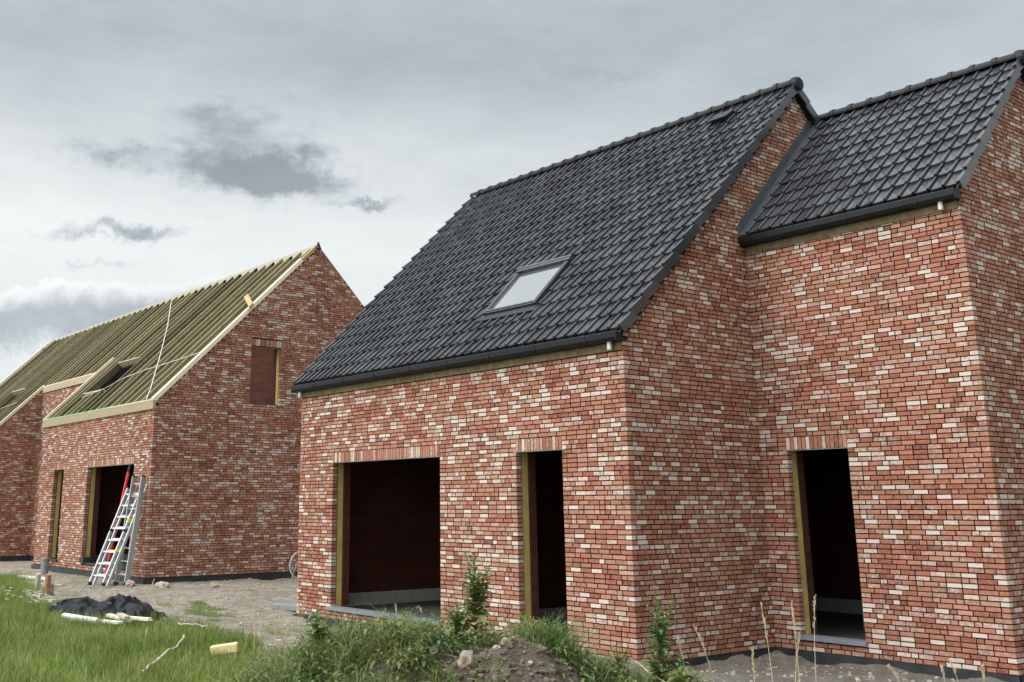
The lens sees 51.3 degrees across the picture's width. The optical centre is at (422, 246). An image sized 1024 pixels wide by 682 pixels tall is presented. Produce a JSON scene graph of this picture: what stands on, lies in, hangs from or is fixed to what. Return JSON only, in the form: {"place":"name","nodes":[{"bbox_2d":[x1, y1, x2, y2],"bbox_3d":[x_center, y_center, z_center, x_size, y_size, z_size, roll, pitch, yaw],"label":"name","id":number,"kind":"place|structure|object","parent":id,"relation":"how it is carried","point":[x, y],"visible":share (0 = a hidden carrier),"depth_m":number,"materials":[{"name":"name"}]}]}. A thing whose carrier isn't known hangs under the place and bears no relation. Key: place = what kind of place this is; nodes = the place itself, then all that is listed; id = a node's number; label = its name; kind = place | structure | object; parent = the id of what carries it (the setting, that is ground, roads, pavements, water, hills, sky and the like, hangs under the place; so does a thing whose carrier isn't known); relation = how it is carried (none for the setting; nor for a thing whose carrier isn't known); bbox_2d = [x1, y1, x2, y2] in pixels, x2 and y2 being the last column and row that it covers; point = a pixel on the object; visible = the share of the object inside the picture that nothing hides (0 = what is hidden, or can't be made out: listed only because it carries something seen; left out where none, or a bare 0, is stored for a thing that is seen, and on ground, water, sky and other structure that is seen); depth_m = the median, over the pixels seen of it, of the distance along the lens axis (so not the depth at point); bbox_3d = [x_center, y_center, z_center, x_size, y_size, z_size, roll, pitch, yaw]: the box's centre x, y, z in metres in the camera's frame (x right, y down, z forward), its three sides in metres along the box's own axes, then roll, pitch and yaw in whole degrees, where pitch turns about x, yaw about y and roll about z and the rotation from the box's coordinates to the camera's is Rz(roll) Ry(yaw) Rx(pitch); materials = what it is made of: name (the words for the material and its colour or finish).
{"place":"outdoors","nodes":[
{"label":"outdoors","id":0,"kind":"place"},
{"bbox_2d":[0,571,297,681],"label":"grass","id":1,"kind":"structure","parent":0,"point":[54,625],"depth_m":14.60,"materials":[{"name":"green plant"}]},
{"bbox_2d":[61,613,100,623],"bbox_3d":[-5.603,6.097,17.355,0.934,0.136,0.110,-11,-17,37],"label":"pipe","id":2,"kind":"object","parent":1,"relation":"on","point":[67,615],"visible":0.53,"depth_m":17.33,"materials":[{"name":"white plastic"}]},
{"bbox_2d":[101,619,123,624],"bbox_3d":[-5.017,6.039,17.052,0.500,0.042,0.120,-11,-17,37],"label":"plank","id":3,"kind":"object","parent":1,"relation":"on","point":[115,621],"visible":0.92,"depth_m":16.96,"materials":[{"name":"white wood"}]},
{"bbox_2d":[106,614,135,623],"bbox_3d":[-4.987,6.140,17.499,0.620,0.052,0.110,-1,-12,33],"label":"plank","id":4,"kind":"object","parent":1,"relation":"on","point":[115,617],"visible":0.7,"depth_m":17.49,"materials":[{"name":"brown wood"}]},
{"bbox_2d":[117,613,129,619],"bbox_3d":[-4.886,6.027,17.285,0.100,0.052,0.420,8,-13,-30],"label":"plank","id":5,"kind":"object","parent":4,"relation":"on","point":[123,616],"visible":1,"depth_m":17.19,"materials":[{"name":"brown wood"}]},
{"bbox_2d":[129,616,151,620],"bbox_3d":[-4.636,6.065,17.278,0.550,0.052,0.080,-10,-17,34],"label":"plank","id":6,"kind":"object","parent":4,"relation":"on","point":[139,618],"visible":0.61,"depth_m":17.20,"materials":[{"name":"brown wood"}]},
{"bbox_2d":[4,587,304,645],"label":"wildflowers","id":7,"kind":"object","parent":1,"relation":"on","point":[57,595],"visible":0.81,"depth_m":18.45,"materials":[{"name":"white plant"}]},
{"bbox_2d":[142,634,184,672],"bbox_3d":[-3.320,5.240,13.664,0.088,0.193,2.352,0,-14,0],"label":"stick","id":8,"kind":"object","parent":1,"relation":"on","point":[164,654],"visible":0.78,"depth_m":13.61,"materials":[{"name":"brown wood"}]},
{"bbox_2d":[178,622,206,626],"bbox_3d":[-3.575,5.868,16.444,0.526,0.054,0.050,-5,-15,19],"label":"stick","id":9,"kind":"object","parent":1,"relation":"on","point":[191,624],"visible":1,"depth_m":16.47,"materials":[{"name":"brown wood"}]},
{"bbox_2d":[210,642,237,655],"bbox_3d":[-2.682,5.433,14.313,0.360,0.125,0.160,-6,-13,-3],"label":"foam block","id":10,"kind":"object","parent":1,"relation":"on","point":[233,646],"depth_m":14.24,"materials":[{"name":"yellow plastic"}]},
{"bbox_2d":[5,571,335,646],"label":"gravel","id":11,"kind":"structure","parent":0,"point":[231,606],"depth_m":22.41,"materials":[{"name":"grey gravel"}]},
{"bbox_2d":[203,602,705,681],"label":"grass","id":12,"kind":"structure","parent":0,"point":[343,638],"depth_m":10.33,"materials":[{"name":"green plant"}]},
{"bbox_2d":[0,549,1005,681],"bbox_3d":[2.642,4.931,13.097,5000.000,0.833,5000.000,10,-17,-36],"label":"ground","id":13,"kind":"structure","parent":0,"point":[787,663],"depth_m":14.63,"materials":[{"name":"soil"}]},
{"bbox_2d":[17,575,51,579],"bbox_3d":[-9.919,8.427,26.983,0.180,0.052,1.700,13,-19,-43],"label":"board","id":14,"kind":"object","parent":13,"relation":"on","point":[42,578],"visible":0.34,"depth_m":26.87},
{"bbox_2d":[34,573,40,592],"bbox_3d":[-8.114,7.196,22.298,0.080,0.630,0.140,10,-17,-36],"label":"stake","id":15,"kind":"object","parent":13,"relation":"on","point":[38,578],"visible":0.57,"depth_m":22.29,"materials":[{"name":"brown wood"}]},
{"bbox_2d":[40,558,49,574],"bbox_3d":[-10.082,8.623,28.229,0.240,0.640,0.240,10,-17,-36],"label":"pipe stub","id":16,"kind":"object","parent":13,"relation":"on","point":[44,565],"visible":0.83,"depth_m":28.18,"materials":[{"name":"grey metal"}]},
{"bbox_2d":[39,580,53,594],"bbox_3d":[-7.891,7.198,22.219,0.235,0.488,0.323,-24,-27,59],"label":"stone","id":17,"kind":"object","parent":13,"relation":"on","point":[51,588],"visible":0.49,"depth_m":22.18,"materials":[{"name":"beige stone"}]},
{"bbox_2d":[44,574,50,594],"bbox_3d":[-7.794,7.114,21.986,0.080,0.630,0.140,10,-17,-36],"label":"stake","id":18,"kind":"object","parent":13,"relation":"on","point":[47,586],"visible":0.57,"depth_m":21.97,"materials":[{"name":"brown wood"}]},
{"bbox_2d":[39,593,166,624],"bbox_3d":[-5.578,6.297,18.547,2.124,0.463,1.017,-5,-14,18],"label":"tarpaulin","id":19,"kind":"object","parent":13,"relation":"on","point":[133,606],"visible":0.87,"depth_m":18.30,"materials":[{"name":"black plastic"}]},
{"bbox_2d":[102,464,130,581],"bbox_3d":[-7.441,6.728,25.784,0.083,2.822,0.741,-6,-15,24],"label":"ladder","id":20,"kind":"object","parent":13,"relation":"on","point":[123,492],"visible":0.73,"depth_m":26.03,"materials":[{"name":"metal"}]},
{"bbox_2d":[87,483,147,586],"bbox_3d":[-7.232,6.825,25.206,0.758,2.377,1.049,-12,-18,40],"label":"ladder","id":21,"kind":"object","parent":13,"relation":"on","point":[111,540],"visible":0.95,"depth_m":25.08,"materials":[{"name":"metal"}]},
{"bbox_2d":[113,475,145,585],"bbox_3d":[-6.917,6.711,25.125,0.456,2.552,1.114,-2,-14,6],"label":"ladder","id":22,"kind":"object","parent":13,"relation":"on","point":[131,548],"visible":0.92,"depth_m":25.00,"materials":[{"name":"metal"}]},
{"bbox_2d":[125,580,134,586],"bbox_3d":[-6.692,7.731,24.253,0.225,0.216,0.468,2,-14,-7],"label":"stone","id":23,"kind":"object","parent":13,"relation":"on","point":[129,583],"visible":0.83,"depth_m":24.11,"materials":[{"name":"beige stone"}]},
{"bbox_2d":[155,581,169,587],"bbox_3d":[-5.856,7.622,23.782,0.412,0.214,0.226,-7,-16,28],"label":"stone","id":24,"kind":"object","parent":13,"relation":"on","point":[160,584],"visible":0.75,"depth_m":23.70,"materials":[{"name":"beige stone"}]},
{"bbox_2d":[57,574,301,635],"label":"grass","id":25,"kind":"structure","parent":13,"relation":"on","point":[196,603],"depth_m":19.67,"materials":[{"name":"plant"}]},
{"bbox_2d":[0,242,364,583],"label":"unfinished house","id":26,"kind":"structure","parent":13,"relation":"on","point":[188,404],"depth_m":28.49,"materials":[{"name":"brick"}]},
{"bbox_2d":[244,294,253,307],"bbox_3d":[-4.698,1.460,28.581,0.140,0.655,1.413,4,-14,-15],"label":"timber offcut","id":27,"kind":"object","parent":26,"relation":"on","point":[248,300],"visible":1,"depth_m":28.44,"materials":[{"name":"brown wood"}]},
{"bbox_2d":[212,583,222,587],"bbox_3d":[-4.628,7.637,23.806,0.211,0.137,0.288,-21,-25,56],"label":"stone","id":28,"kind":"object","parent":13,"relation":"on","point":[216,585],"visible":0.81,"depth_m":23.75,"materials":[{"name":"beige stone"}]},
{"bbox_2d":[245,612,256,647],"bbox_3d":[-2.436,5.460,15.005,0.156,0.557,0.033,-2,-14,6],"label":"dry grass stalk","id":29,"kind":"object","parent":13,"relation":"on","point":[250,626],"visible":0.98,"depth_m":15.03,"materials":[{"name":"plant"}]},
{"bbox_2d":[253,623,256,651],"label":"dry grass stalk","id":30,"kind":"object","parent":13,"relation":"on","point":[255,627],"visible":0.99,"depth_m":14.47,"materials":[{"name":"plant"}]},
{"bbox_2d":[258,622,263,661],"bbox_3d":[-2.094,5.157,13.678,0.034,0.603,0.097,10,-17,-36],"label":"dry grass stalk","id":31,"kind":"object","parent":13,"relation":"on","point":[260,637],"visible":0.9,"depth_m":13.71,"materials":[{"name":"plant"}]},
{"bbox_2d":[274,606,278,651],"bbox_3d":[-2.061,5.399,14.956,0.072,0.692,0.034,-8,-16,30],"label":"dry grass stalk","id":32,"kind":"object","parent":13,"relation":"on","point":[276,623],"visible":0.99,"depth_m":14.98,"materials":[{"name":"plant"}]},
{"bbox_2d":[271,602,297,610],"bbox_3d":[-2.502,7.002,20.591,0.900,0.105,0.400,-12,-18,40],"label":"board","id":33,"kind":"object","parent":13,"relation":"on","point":[288,606],"visible":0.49,"depth_m":20.55,"materials":[{"name":"grey wood"}]},
{"bbox_2d":[286,613,288,650],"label":"dry grass stalk","id":34,"kind":"object","parent":13,"relation":"on","point":[286,625],"visible":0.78,"depth_m":14.59,"materials":[{"name":"plant"}]},
{"bbox_2d":[284,621,290,652],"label":"dry grass stalk","id":35,"kind":"object","parent":13,"relation":"on","point":[287,633],"visible":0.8,"depth_m":13.08,"materials":[{"name":"plant"}]},
{"bbox_2d":[289,552,297,580],"bbox_3d":[-2.693,8.036,27.400,1.768,1.078,0.545,10,-17,-36],"label":"bicycle","id":36,"kind":"object","parent":13,"relation":"on","point":[292,573],"visible":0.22,"depth_m":26.87,"materials":[{"name":"metal"}]},
{"bbox_2d":[297,605,333,662],"bbox_3d":[-1.040,3.809,10.401,0.392,0.553,0.472,-1,-14,5],"label":"weed","id":37,"kind":"object","parent":13,"relation":"on","point":[315,630],"visible":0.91,"depth_m":10.35,"materials":[{"name":"green plant"}]},
{"bbox_2d":[407,640,437,671],"bbox_3d":[-0.034,3.863,10.021,0.335,0.270,0.321,10,-17,-36],"label":"weed","id":38,"kind":"object","parent":13,"relation":"on","point":[425,658],"visible":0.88,"depth_m":10.02,"materials":[{"name":"green plant"}]},
{"bbox_2d":[441,601,474,643],"bbox_3d":[0.339,3.966,11.021,0.430,0.538,0.411,1,-14,-4],"label":"weed","id":39,"kind":"object","parent":13,"relation":"on","point":[459,617],"visible":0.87,"depth_m":10.98,"materials":[{"name":"green plant"}]},
{"bbox_2d":[457,650,472,668],"bbox_3d":[0.402,3.945,10.086,0.155,0.208,0.121,0,-14,1],"label":"stone","id":40,"kind":"object","parent":13,"relation":"on","point":[465,656],"visible":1,"depth_m":10.04,"materials":[{"name":"beige stone"}]},
{"bbox_2d":[229,606,709,681],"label":"undergrowth","id":41,"kind":"object","parent":13,"relation":"on","point":[590,677],"visible":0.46,"depth_m":10.27,"materials":[{"name":"green plant"}]},
{"bbox_2d":[358,633,599,681],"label":"rubble","id":42,"kind":"object","parent":13,"relation":"on","point":[508,643],"visible":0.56,"depth_m":10.10,"materials":[{"name":"stone"}]},
{"bbox_2d":[459,551,499,644],"bbox_3d":[0.544,3.748,11.117,0.448,1.073,0.515,3,-14,-11],"label":"weed","id":43,"kind":"object","parent":13,"relation":"on","point":[476,594],"visible":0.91,"depth_m":11.11,"materials":[{"name":"green plant"}]},
{"bbox_2d":[500,637,509,645],"bbox_3d":[0.828,3.950,10.574,0.107,0.101,0.149,0,-14,-2],"label":"stone","id":44,"kind":"object","parent":13,"relation":"on","point":[502,643],"visible":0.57,"depth_m":10.56,"materials":[{"name":"beige stone"}]},
{"bbox_2d":[509,614,529,634],"bbox_3d":[1.088,4.209,11.178,0.443,0.633,0.459,3,-14,-11],"label":"weed","id":45,"kind":"object","parent":13,"relation":"on","point":[519,623],"visible":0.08,"depth_m":11.20,"materials":[{"name":"green plant"}]},
{"bbox_2d":[603,643,631,680],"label":"weed","id":46,"kind":"object","parent":13,"relation":"on","point":[624,655],"visible":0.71,"depth_m":10.64,"materials":[{"name":"green plant"}]},
{"bbox_2d":[629,657,664,681],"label":"stick","id":47,"kind":"object","parent":13,"relation":"on","point":[645,669],"visible":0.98,"depth_m":10.51,"materials":[{"name":"wood"}]},
{"bbox_2d":[291,49,1023,681],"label":"brick house","id":48,"kind":"structure","parent":13,"relation":"on","point":[717,375],"depth_m":15.01,"materials":[{"name":"brick"}]},
{"bbox_2d":[641,596,674,681],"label":"weed","id":49,"kind":"object","parent":13,"relation":"on","point":[659,665],"visible":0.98,"depth_m":10.46,"materials":[{"name":"green plant"}]},
{"bbox_2d":[677,637,687,681],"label":"dry grass stalk","id":50,"kind":"object","parent":13,"relation":"on","point":[678,641],"visible":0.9,"depth_m":10.66,"materials":[{"name":"plant"}]},
{"bbox_2d":[665,653,701,681],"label":"weed","id":51,"kind":"object","parent":13,"relation":"on","point":[684,676],"visible":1,"depth_m":10.16,"materials":[{"name":"green plant"}]},
{"bbox_2d":[693,624,713,681],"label":"dry grass stalk","id":52,"kind":"object","parent":13,"relation":"on","point":[702,643],"visible":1,"depth_m":10.80,"materials":[{"name":"plant"}]},
{"bbox_2d":[751,646,754,681],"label":"dry grass stalk","id":53,"kind":"object","parent":13,"relation":"on","point":[752,655],"visible":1,"depth_m":10.46,"materials":[{"name":"plant"}]},
{"bbox_2d":[761,603,772,681],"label":"dry grass stalk","id":54,"kind":"object","parent":13,"relation":"on","point":[766,633],"visible":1,"depth_m":10.66,"materials":[{"name":"plant"}]},
{"bbox_2d":[791,604,799,681],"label":"dry grass stalk","id":55,"kind":"object","parent":13,"relation":"on","point":[792,613],"visible":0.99,"depth_m":10.72,"materials":[{"name":"plant"}]},
{"bbox_2d":[794,632,800,681],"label":"dry grass stalk","id":56,"kind":"object","parent":13,"relation":"on","point":[799,634],"visible":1,"depth_m":10.52,"materials":[{"name":"plant"}]},
{"bbox_2d":[812,595,816,681],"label":"dry grass stalk","id":57,"kind":"object","parent":13,"relation":"on","point":[814,630],"visible":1,"depth_m":10.72,"materials":[{"name":"plant"}]},
{"bbox_2d":[886,665,898,680],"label":"dry grass stalk","id":58,"kind":"object","parent":13,"relation":"on","point":[891,669],"visible":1,"depth_m":11.00,"materials":[{"name":"plant"}]},
{"bbox_2d":[940,665,944,681],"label":"dry grass stalk","id":59,"kind":"object","parent":13,"relation":"on","point":[942,671],"visible":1,"depth_m":11.10,"materials":[{"name":"plant"}]},
{"bbox_2d":[948,658,957,680],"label":"dry grass stalk","id":60,"kind":"object","parent":13,"relation":"on","point":[951,663],"visible":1,"depth_m":11.20,"materials":[{"name":"plant"}]},
{"bbox_2d":[981,664,984,678],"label":"dry grass stalk","id":61,"kind":"object","parent":13,"relation":"on","point":[982,671],"visible":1,"depth_m":11.28,"materials":[{"name":"plant"}]},
{"bbox_2d":[0,0,1023,381],"label":"sky","id":62,"kind":"structure","parent":0,"point":[152,151],"materials":[{"name":"grey"}]},
{"bbox_2d":[656,654,983,681],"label":"gravel","id":63,"kind":"structure","parent":0,"point":[733,673],"depth_m":12.92,"materials":[{"name":"grey gravel"}]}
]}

